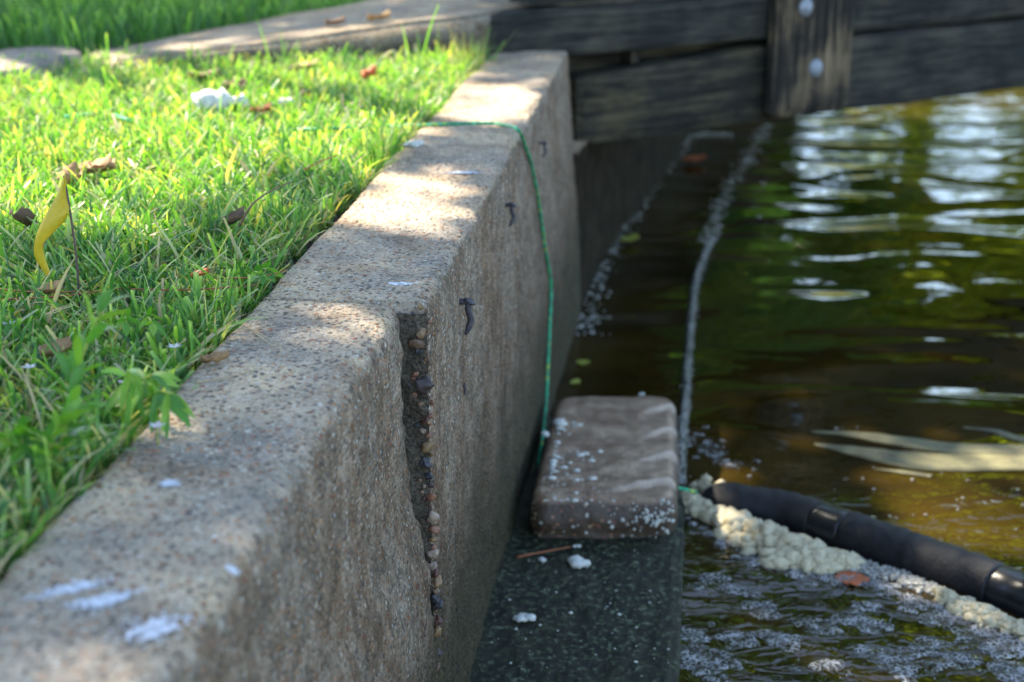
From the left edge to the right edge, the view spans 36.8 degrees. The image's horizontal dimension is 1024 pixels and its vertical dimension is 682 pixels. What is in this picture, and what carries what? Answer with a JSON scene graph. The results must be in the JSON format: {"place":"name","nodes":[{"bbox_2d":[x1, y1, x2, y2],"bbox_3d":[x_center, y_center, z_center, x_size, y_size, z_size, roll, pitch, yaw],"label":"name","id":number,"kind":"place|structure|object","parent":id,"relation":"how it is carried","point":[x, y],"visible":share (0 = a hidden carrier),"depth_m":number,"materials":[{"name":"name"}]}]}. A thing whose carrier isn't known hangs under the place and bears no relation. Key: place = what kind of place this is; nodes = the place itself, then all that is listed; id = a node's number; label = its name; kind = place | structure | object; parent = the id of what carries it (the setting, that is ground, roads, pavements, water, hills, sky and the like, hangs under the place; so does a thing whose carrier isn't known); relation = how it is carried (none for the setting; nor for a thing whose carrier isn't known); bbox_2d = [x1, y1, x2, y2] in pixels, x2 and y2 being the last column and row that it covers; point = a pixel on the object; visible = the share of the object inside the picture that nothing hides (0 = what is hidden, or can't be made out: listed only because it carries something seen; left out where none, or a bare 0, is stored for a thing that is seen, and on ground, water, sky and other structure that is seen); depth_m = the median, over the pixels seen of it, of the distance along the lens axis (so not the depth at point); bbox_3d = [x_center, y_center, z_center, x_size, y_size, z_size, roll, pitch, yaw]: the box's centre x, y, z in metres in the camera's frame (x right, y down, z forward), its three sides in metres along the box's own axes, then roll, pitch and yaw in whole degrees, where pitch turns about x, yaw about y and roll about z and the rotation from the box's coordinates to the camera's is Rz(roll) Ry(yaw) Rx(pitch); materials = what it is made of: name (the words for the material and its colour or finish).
{"place":"outdoors","nodes":[
{"label":"outdoors","id":0,"kind":"place"},
{"bbox_2d":[149,421,165,445],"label":"flower","id":1,"kind":"object","parent":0,"point":[158,424],"visible":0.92,"depth_m":1.41,"materials":[{"name":"white plant"}]},
{"bbox_2d":[0,300,438,681],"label":"concrete wall","id":2,"kind":"structure","parent":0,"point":[289,498],"depth_m":1.39,"materials":[{"name":"grey concrete"}]},
{"bbox_2d":[20,575,120,600],"bbox_3d":[-0.329,0.182,1.141,0.075,0.003,0.027,-11,21,-31],"label":"chalk splash","id":3,"kind":"object","parent":2,"relation":"on","point":[77,586],"visible":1,"depth_m":1.14,"materials":[{"name":"white paint"}]},
{"bbox_2d":[46,585,160,612],"bbox_3d":[-0.297,0.189,1.121,0.084,0.003,0.030,-7,19,-20],"label":"chalk splash","id":4,"kind":"object","parent":2,"relation":"on","point":[102,600],"visible":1,"depth_m":1.12,"materials":[{"name":"white paint"}]},
{"bbox_2d":[94,603,207,643],"bbox_3d":[-0.256,0.202,1.081,0.078,0.002,0.053,-10,21,-29],"label":"chalk splash","id":5,"kind":"object","parent":2,"relation":"on","point":[152,628],"visible":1,"depth_m":1.08,"materials":[{"name":"white paint"}]},
{"bbox_2d":[158,478,182,486],"bbox_3d":[-0.294,0.122,1.325,0.022,0.003,0.019,0,18,0],"label":"chalk splash","id":6,"kind":"object","parent":2,"relation":"on","point":[169,482],"visible":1,"depth_m":1.32,"materials":[{"name":"white paint"}]},
{"bbox_2d":[199,348,228,363],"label":"fallen leaf","id":7,"kind":"object","parent":2,"relation":"on","point":[217,356],"visible":1,"depth_m":1.62,"materials":[{"name":"brown plant"}]},
{"bbox_2d":[196,369,254,383],"bbox_3d":[-0.294,0.037,1.584,0.067,0.002,0.006,-13,22,-35],"label":"straw","id":8,"kind":"object","parent":2,"relation":"on","point":[223,378],"visible":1,"depth_m":1.58,"materials":[{"name":"beige plant"}]},
{"bbox_2d":[225,564,239,575],"bbox_3d":[-0.212,0.172,1.161,0.007,0.007,0.018,-14,23,-37],"label":"white chip","id":9,"kind":"object","parent":2,"relation":"on","point":[232,570],"visible":1,"depth_m":1.16,"materials":[{"name":"white"}]},
{"bbox_2d":[235,319,278,343],"bbox_3d":[-0.288,-0.011,1.729,0.002,0.002,0.109,-12,22,-33],"label":"straw","id":10,"kind":"object","parent":2,"relation":"on","point":[257,331],"visible":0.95,"depth_m":1.72,"materials":[{"name":"plant"}]},
{"bbox_2d":[253,331,281,356],"bbox_3d":[-0.267,0.002,1.692,0.010,0.004,0.098,-8,20,-24],"label":"straw","id":11,"kind":"object","parent":2,"relation":"on","point":[268,342],"visible":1,"depth_m":1.69,"materials":[{"name":"beige plant"}]},
{"bbox_2d":[0,0,496,581],"bbox_3d":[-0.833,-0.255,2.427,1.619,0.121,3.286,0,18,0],"label":"grass","id":12,"kind":"structure","parent":0,"point":[168,193],"depth_m":2.33,"materials":[{"name":"green plant"}]},
{"bbox_2d":[9,207,37,228],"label":"fallen leaf","id":13,"kind":"object","parent":12,"relation":"on","point":[21,212],"visible":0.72,"depth_m":2.15,"materials":[{"name":"brown plant"}]},
{"bbox_2d":[2,305,45,334],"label":"weed","id":14,"kind":"object","parent":12,"relation":"on","point":[7,328],"visible":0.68,"depth_m":1.72,"materials":[{"name":"green plant"}]},
{"bbox_2d":[21,363,35,385],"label":"flower","id":15,"kind":"object","parent":12,"relation":"on","point":[29,366],"visible":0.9,"depth_m":1.57,"materials":[{"name":"white plant"}]},
{"bbox_2d":[0,414,63,483],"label":"weed","id":16,"kind":"object","parent":12,"relation":"on","point":[19,432],"visible":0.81,"depth_m":1.35,"materials":[{"name":"green plant"}]},
{"bbox_2d":[0,46,86,83],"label":"flat stone","id":17,"kind":"object","parent":12,"relation":"on","point":[16,53],"visible":0.52,"depth_m":3.73,"materials":[{"name":"grey stone"}]},
{"bbox_2d":[0,288,91,292],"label":"pine needle","id":18,"kind":"object","parent":12,"relation":"on","point":[44,292],"visible":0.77,"depth_m":1.83,"materials":[{"name":"brown plant"}]},
{"bbox_2d":[37,278,62,294],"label":"fallen leaf","id":19,"kind":"object","parent":12,"relation":"on","point":[47,289],"visible":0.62,"depth_m":1.83,"materials":[{"name":"beige plant"}]},
{"bbox_2d":[39,337,71,356],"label":"fallen leaf","id":20,"kind":"object","parent":12,"relation":"on","point":[65,343],"visible":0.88,"depth_m":1.63,"materials":[{"name":"brown plant"}]},
{"bbox_2d":[34,176,80,306],"bbox_3d":[-0.546,-0.114,1.834,0.052,0.171,0.008,0,18,0],"label":"marker flag","id":21,"kind":"object","parent":12,"relation":"on","point":[55,217],"visible":0.93,"depth_m":1.82,"materials":[{"name":"plastic"}]},
{"bbox_2d":[1,287,130,299],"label":"pine needle","id":22,"kind":"object","parent":12,"relation":"on","point":[60,295],"visible":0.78,"depth_m":1.81,"materials":[{"name":"brown plant"}]},
{"bbox_2d":[55,161,84,184],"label":"fallen leaf","id":23,"kind":"object","parent":12,"relation":"on","point":[72,166],"visible":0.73,"depth_m":2.42,"materials":[{"name":"brown plant"}]},
{"bbox_2d":[23,286,128,485],"bbox_3d":[-0.387,0.046,1.362,0.078,0.168,0.154,2,18,7],"label":"weed","id":24,"kind":"object","parent":12,"relation":"on","point":[73,368],"visible":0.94,"depth_m":1.36,"materials":[{"name":"green plant"}]},
{"bbox_2d":[79,157,111,173],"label":"fallen leaf","id":25,"kind":"object","parent":12,"relation":"on","point":[101,161],"visible":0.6,"depth_m":2.49,"materials":[{"name":"brown plant"}]},
{"bbox_2d":[88,157,115,171],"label":"fallen leaf","id":26,"kind":"object","parent":12,"relation":"on","point":[112,165],"visible":0.73,"depth_m":2.48,"materials":[{"name":"brown plant"}]},
{"bbox_2d":[115,306,166,336],"bbox_3d":[-0.425,-0.013,1.723,0.053,0.057,0.155,-8,20,-23],"label":"weed","id":27,"kind":"object","parent":12,"relation":"on","point":[154,326],"visible":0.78,"depth_m":1.69,"materials":[{"name":"green plant"}]},
{"bbox_2d":[100,367,194,438],"bbox_3d":[-0.348,0.059,1.465,0.147,0.073,0.066,13,22,34],"label":"weed","id":28,"kind":"object","parent":12,"relation":"on","point":[165,402],"visible":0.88,"depth_m":1.46,"materials":[{"name":"green plant"}]},
{"bbox_2d":[168,343,180,373],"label":"flower","id":29,"kind":"object","parent":12,"relation":"on","point":[173,346],"visible":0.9,"depth_m":1.63,"materials":[{"name":"white plant"}]},
{"bbox_2d":[0,0,364,55],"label":"grass","id":30,"kind":"structure","parent":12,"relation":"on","point":[98,19],"depth_m":4.26,"materials":[{"name":"green plant"}]},
{"bbox_2d":[130,284,256,290],"bbox_3d":[-0.385,-0.063,1.850,0.152,0.008,0.030,-1,18,-4],"label":"pine needle","id":31,"kind":"object","parent":12,"relation":"on","point":[187,289],"visible":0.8,"depth_m":1.84,"materials":[{"name":"brown plant"}]},
{"bbox_2d":[191,267,208,277],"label":"fallen leaf","id":32,"kind":"object","parent":12,"relation":"on","point":[200,273],"visible":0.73,"depth_m":1.91,"materials":[{"name":"orange plant"}]},
{"bbox_2d":[188,68,219,79],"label":"fallen leaf","id":33,"kind":"object","parent":12,"relation":"on","point":[203,75],"visible":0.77,"depth_m":3.46,"materials":[{"name":"plant"}]},
{"bbox_2d":[191,87,234,112],"bbox_3d":[-0.606,-0.482,3.083,0.099,0.056,0.062,10,21,29],"label":"white lump","id":34,"kind":"object","parent":12,"relation":"on","point":[209,96],"visible":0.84,"depth_m":3.06,"materials":[{"name":"stone"}]},
{"bbox_2d":[220,77,246,94],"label":"fallen leaf","id":35,"kind":"object","parent":12,"relation":"on","point":[240,83],"visible":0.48,"depth_m":3.34,"materials":[{"name":"brown plant"}]},
{"bbox_2d":[223,206,245,224],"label":"fallen leaf","id":36,"kind":"object","parent":12,"relation":"on","point":[233,217],"visible":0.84,"depth_m":2.16,"materials":[{"name":"brown plant"}]},
{"bbox_2d":[232,93,250,107],"bbox_3d":[-0.559,-0.485,3.111,0.058,0.031,0.036,0,18,0],"label":"white lump","id":37,"kind":"object","parent":12,"relation":"on","point":[241,97],"visible":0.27,"depth_m":3.10,"materials":[{"name":"stone"}]},
{"bbox_2d":[226,270,287,278],"bbox_3d":[-0.313,-0.081,1.905,0.078,0.008,0.031,-7,19,-21],"label":"pine needle","id":38,"kind":"object","parent":12,"relation":"on","point":[256,277],"visible":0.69,"depth_m":1.90,"materials":[{"name":"brown plant"}]},
{"bbox_2d":[250,103,270,113],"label":"fallen leaf","id":39,"kind":"object","parent":12,"relation":"on","point":[266,107],"visible":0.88,"depth_m":3.02,"materials":[{"name":"brown plant"}]},
{"bbox_2d":[240,262,284,284],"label":"weed","id":40,"kind":"object","parent":12,"relation":"on","point":[262,268],"visible":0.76,"depth_m":1.91,"materials":[{"name":"green plant"}]},
{"bbox_2d":[238,182,289,226],"bbox_3d":[-0.340,-0.199,2.166,0.022,0.035,0.195,4,19,13],"label":"dead stalk","id":41,"kind":"object","parent":12,"relation":"on","point":[248,209],"visible":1,"depth_m":2.08,"materials":[{"name":"brown plant"}]},
{"bbox_2d":[256,17,298,67],"bbox_3d":[-0.562,-0.703,3.708,0.079,0.153,0.092,-9,20,-25],"label":"grass tuft","id":42,"kind":"object","parent":12,"relation":"on","point":[272,40],"visible":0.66,"depth_m":3.72,"materials":[{"name":"green plant"}]},
{"bbox_2d":[277,97,292,104],"bbox_3d":[-0.464,-0.491,3.152,0.035,0.016,0.026,0,18,0],"label":"white lump","id":43,"kind":"object","parent":12,"relation":"on","point":[281,100],"visible":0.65,"depth_m":3.15,"materials":[{"name":"stone"}]},
{"bbox_2d":[291,88,309,95],"bbox_3d":[-0.458,-0.537,3.319,0.044,0.018,0.032,0,18,0],"label":"dry lump","id":44,"kind":"object","parent":12,"relation":"on","point":[303,91],"visible":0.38,"depth_m":3.31,"materials":[{"name":"beige plant"}]},
{"bbox_2d":[278,116,327,169],"bbox_3d":[-0.352,-0.324,2.608,0.098,0.115,0.025,4,18,11],"label":"grass tuft","id":45,"kind":"object","parent":12,"relation":"on","point":[283,147],"visible":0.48,"depth_m":2.61,"materials":[{"name":"green plant"}]},
{"bbox_2d":[289,59,319,70],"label":"fallen leaf","id":46,"kind":"object","parent":12,"relation":"on","point":[309,64],"visible":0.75,"depth_m":3.58,"materials":[{"name":"yellow plant"}]},
{"bbox_2d":[304,155,337,169],"bbox_3d":[-0.303,-0.282,2.425,0.007,0.012,0.078,12,22,32],"label":"pine needle","id":47,"kind":"object","parent":12,"relation":"on","point":[319,162],"visible":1,"depth_m":2.42,"materials":[{"name":"plant"}]},
{"bbox_2d":[88,0,647,70],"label":"path kerb","id":48,"kind":"structure","parent":12,"relation":"on","point":[311,31],"depth_m":3.92,"materials":[{"name":"concrete"}]},
{"bbox_2d":[325,16,344,24],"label":"fallen leaf","id":49,"kind":"object","parent":48,"relation":"on","point":[336,20],"visible":1,"depth_m":3.91,"materials":[{"name":"brown plant"}]},
{"bbox_2d":[367,10,390,20],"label":"fallen leaf","id":50,"kind":"object","parent":48,"relation":"on","point":[381,16],"visible":1,"depth_m":3.91,"materials":[{"name":"brown plant"}]},
{"bbox_2d":[361,64,377,78],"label":"fallen leaf","id":51,"kind":"object","parent":12,"relation":"on","point":[370,71],"visible":0.9,"depth_m":3.48,"materials":[{"name":"red plant"}]},
{"bbox_2d":[401,4,439,64],"bbox_3d":[-0.222,-0.726,3.718,0.083,0.190,0.180,-14,23,-36],"label":"grass tuft","id":52,"kind":"object","parent":12,"relation":"on","point":[419,42],"visible":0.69,"depth_m":3.71,"materials":[{"name":"green plant"}]},
{"bbox_2d":[410,91,444,118],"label":"grass tuft","id":53,"kind":"object","parent":12,"relation":"on","point":[433,105],"visible":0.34,"depth_m":3.13,"materials":[{"name":"green plant"}]},
{"bbox_2d":[437,25,516,66],"bbox_3d":[-0.095,-0.717,3.785,0.179,0.132,0.132,10,21,28],"label":"grass tuft","id":54,"kind":"object","parent":12,"relation":"on","point":[463,52],"visible":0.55,"depth_m":3.80,"materials":[{"name":"green plant"}]},
{"bbox_2d":[470,26,504,61],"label":"grass tuft","id":55,"kind":"object","parent":12,"relation":"on","point":[481,54],"visible":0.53,"depth_m":3.87,"materials":[{"name":"green plant"}]},
{"bbox_2d":[688,473,724,492],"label":"foam bank","id":56,"kind":"structure","parent":0,"point":[703,483],"depth_m":3.06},
{"bbox_2d":[549,87,1023,681],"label":"water","id":57,"kind":"structure","parent":0,"point":[863,269],"depth_m":3.98,"materials":[{"name":"brown liquid"}]},
{"bbox_2d":[570,379,580,383],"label":"fallen leaf","id":58,"kind":"object","parent":57,"relation":"on","point":[574,381],"visible":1,"depth_m":3.68,"materials":[{"name":"green plant"}]},
{"bbox_2d":[576,360,589,364],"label":"fallen leaf","id":59,"kind":"object","parent":57,"relation":"on","point":[580,362],"visible":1,"depth_m":3.82,"materials":[{"name":"green plant"}]},
{"bbox_2d":[620,234,638,240],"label":"fallen leaf","id":60,"kind":"object","parent":57,"relation":"on","point":[631,237],"visible":1,"depth_m":4.95,"materials":[{"name":"green plant"}]},
{"bbox_2d":[576,132,732,334],"bbox_3d":[0.503,-0.477,5.446,0.239,0.004,3.038,4,19,13],"label":"foam trail","id":61,"kind":"object","parent":57,"relation":"on","point":[613,249],"visible":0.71,"depth_m":4.79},
{"bbox_2d":[683,154,705,161],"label":"fallen leaf","id":62,"kind":"object","parent":57,"relation":"on","point":[694,158],"visible":1,"depth_m":6.17,"materials":[{"name":"brown plant"}]},
{"bbox_2d":[699,124,771,243],"bbox_3d":[0.886,-0.655,5.990,0.134,0.004,2.256,5,19,14],"label":"foam trail","id":63,"kind":"object","parent":57,"relation":"on","point":[767,125],"visible":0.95,"depth_m":5.61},
{"bbox_2d":[680,491,865,575],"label":"foam bank","id":64,"kind":"structure","parent":57,"relation":"on","point":[772,544],"depth_m":2.80,"materials":[{"name":"white"}]},
{"bbox_2d":[680,426,1023,681],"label":"bubble rafts","id":65,"kind":"object","parent":57,"relation":"on","point":[732,634],"visible":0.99,"depth_m":2.49,"materials":[{"name":"white liquid"}]},
{"bbox_2d":[836,571,869,585],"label":"fallen leaf","id":66,"kind":"object","parent":57,"relation":"on","point":[857,580],"visible":1,"depth_m":2.70,"materials":[{"name":"brown plant"}]},
{"bbox_2d":[686,517,1023,658],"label":"bubble rafts","id":67,"kind":"object","parent":57,"relation":"on","point":[879,585],"visible":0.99,"depth_m":2.68,"materials":[{"name":"white liquid"}]},
{"bbox_2d":[701,482,1023,618],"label":"pipe","id":68,"kind":"object","parent":57,"relation":"on","point":[983,578],"visible":0.75,"depth_m":2.77,"materials":[{"name":"black plastic"}]},
{"bbox_2d":[843,551,938,596],"bbox_3d":[0.665,0.409,2.728,0.200,0.018,0.095,11,21,30],"label":"foam smear","id":69,"kind":"object","parent":57,"relation":"on","point":[873,570],"visible":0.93,"depth_m":2.71},
{"bbox_2d":[875,468,932,477],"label":"reed leaf","id":70,"kind":"object","parent":57,"relation":"on","point":[907,472],"visible":1,"depth_m":3.16,"materials":[{"name":"beige plant"}]},
{"bbox_2d":[810,431,1023,454],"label":"reed leaf","id":71,"kind":"object","parent":57,"relation":"on","point":[937,446],"visible":1,"depth_m":3.30,"materials":[{"name":"beige plant"}]},
{"bbox_2d":[814,443,1023,470],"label":"reed leaf","id":72,"kind":"object","parent":57,"relation":"on","point":[917,460],"visible":1,"depth_m":3.22,"materials":[{"name":"beige plant"}]},
{"bbox_2d":[932,585,1023,643],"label":"foam bank","id":73,"kind":"structure","parent":57,"relation":"on","point":[972,609],"depth_m":2.56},
{"bbox_2d":[962,427,1023,441],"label":"reed leaf","id":74,"kind":"object","parent":57,"relation":"on","point":[1005,434],"visible":1,"depth_m":3.36,"materials":[{"name":"beige plant"}]},
{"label":"bank","id":75,"kind":"structure","parent":0,"visible":0},
{"bbox_2d":[468,263,697,681],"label":"ledge","id":76,"kind":"object","parent":75,"relation":"on","point":[586,596],"visible":0.16,"depth_m":2.57,"materials":[{"name":"concrete"}]},
{"bbox_2d":[263,51,580,681],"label":"concrete wall","id":77,"kind":"structure","parent":76,"relation":"on","point":[446,242],"depth_m":2.44,"materials":[{"name":"concrete"}]},
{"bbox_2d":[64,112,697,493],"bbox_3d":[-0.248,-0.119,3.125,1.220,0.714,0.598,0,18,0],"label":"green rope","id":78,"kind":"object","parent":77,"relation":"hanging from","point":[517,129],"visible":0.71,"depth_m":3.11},
{"bbox_2d":[387,281,416,284],"bbox_3d":[-0.143,-0.072,1.919,0.064,0.002,0.019,0,18,0],"label":"chalk splash","id":79,"kind":"object","parent":77,"relation":"on","point":[398,283],"visible":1,"depth_m":1.92,"materials":[{"name":"white paint"}]},
{"bbox_2d":[401,140,424,147],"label":"foam clump","id":80,"kind":"object","parent":77,"relation":"on","point":[415,143],"visible":0.97,"depth_m":2.78,"materials":[{"name":"white"}]},
{"bbox_2d":[442,171,481,174],"bbox_3d":[-0.081,-0.280,2.557,0.089,0.003,0.029,-1,18,-3],"label":"chalk splash","id":81,"kind":"object","parent":77,"relation":"on","point":[462,172],"visible":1,"depth_m":2.55,"materials":[{"name":"white paint"}]},
{"bbox_2d":[459,297,475,334],"bbox_3d":[-0.065,-0.035,2.139,0.029,0.053,0.019,0,18,0],"label":"nail","id":82,"kind":"object","parent":77,"relation":"attached to","point":[467,302],"visible":0.93,"depth_m":2.13,"materials":[{"name":"grey metal"}]},
{"bbox_2d":[505,202,516,226],"bbox_3d":[-0.005,-0.219,2.655,0.027,0.043,0.016,0,18,0],"label":"nail","id":83,"kind":"object","parent":77,"relation":"attached to","point":[511,205],"visible":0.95,"depth_m":2.65,"materials":[{"name":"grey metal"}]},
{"bbox_2d":[539,141,547,156],"bbox_3d":[0.063,-0.406,3.247,0.025,0.034,0.013,0,18,0],"label":"nail","id":84,"kind":"object","parent":77,"relation":"attached to","point":[544,143],"visible":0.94,"depth_m":3.24,"materials":[{"name":"grey metal"}]},
{"bbox_2d":[512,613,535,621],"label":"foam clump","id":85,"kind":"object","parent":76,"relation":"on","point":[522,617],"visible":1,"depth_m":2.52,"materials":[{"name":"white"}]},
{"bbox_2d":[538,557,546,561],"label":"foam clump","id":86,"kind":"object","parent":76,"relation":"on","point":[541,559],"visible":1,"depth_m":2.73,"materials":[{"name":"white"}]},
{"bbox_2d":[517,546,569,557],"bbox_3d":[0.057,0.378,2.752,0.103,0.006,0.004,-7,19,-19],"label":"pine needle","id":87,"kind":"object","parent":76,"relation":"on","point":[524,555],"visible":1,"depth_m":2.75,"materials":[{"name":"brown plant"}]},
{"bbox_2d":[567,555,590,567],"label":"foam clump","id":88,"kind":"object","parent":76,"relation":"on","point":[575,561],"visible":1,"depth_m":2.71,"materials":[{"name":"white"}]},
{"bbox_2d":[490,547,674,676],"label":"foam flecks","id":89,"kind":"object","parent":76,"relation":"on","point":[570,612],"visible":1,"depth_m":2.53,"materials":[{"name":"white"}]},
{"bbox_2d":[529,396,679,538],"bbox_3d":[0.195,0.238,3.069,0.280,0.084,0.594,2,18,5],"label":"landscape block","id":90,"kind":"object","parent":76,"relation":"on","point":[634,438],"depth_m":2.92,"materials":[{"name":"concrete"}]},
{"bbox_2d":[541,430,549,436],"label":"foam clump","id":91,"kind":"object","parent":90,"relation":"on","point":[545,433],"visible":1,"depth_m":3.10,"materials":[{"name":"white"}]},
{"bbox_2d":[553,418,567,426],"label":"foam clump","id":92,"kind":"object","parent":90,"relation":"on","point":[558,422],"visible":1,"depth_m":3.15,"materials":[{"name":"white"}]},
{"bbox_2d":[543,418,659,501],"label":"foam flecks","id":93,"kind":"object","parent":90,"relation":"on","point":[552,462],"visible":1,"depth_m":2.95,"materials":[{"name":"white"}]},
{"bbox_2d":[610,499,674,537],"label":"foam flecks","id":94,"kind":"object","parent":90,"relation":"on","point":[657,522],"visible":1,"depth_m":2.79,"materials":[{"name":"white"}]},
{"bbox_2d":[678,237,717,483],"bbox_3d":[0.479,-0.027,4.008,0.061,0.004,2.019,3,18,8],"label":"scum","id":95,"kind":"object","parent":76,"relation":"on","point":[682,478],"visible":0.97,"depth_m":3.70,"materials":[{"name":"grey"}]},
{"bbox_2d":[573,130,692,299],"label":"abutment wall","id":96,"kind":"structure","parent":75,"relation":"on","point":[617,182],"depth_m":4.82,"materials":[{"name":"concrete"}]},
{"bbox_2d":[488,0,1023,142],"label":"timber barrier","id":97,"kind":"object","parent":96,"relation":"on","point":[639,69],"visible":0.97,"depth_m":4.51,"materials":[{"name":"brown wood"}]}
]}

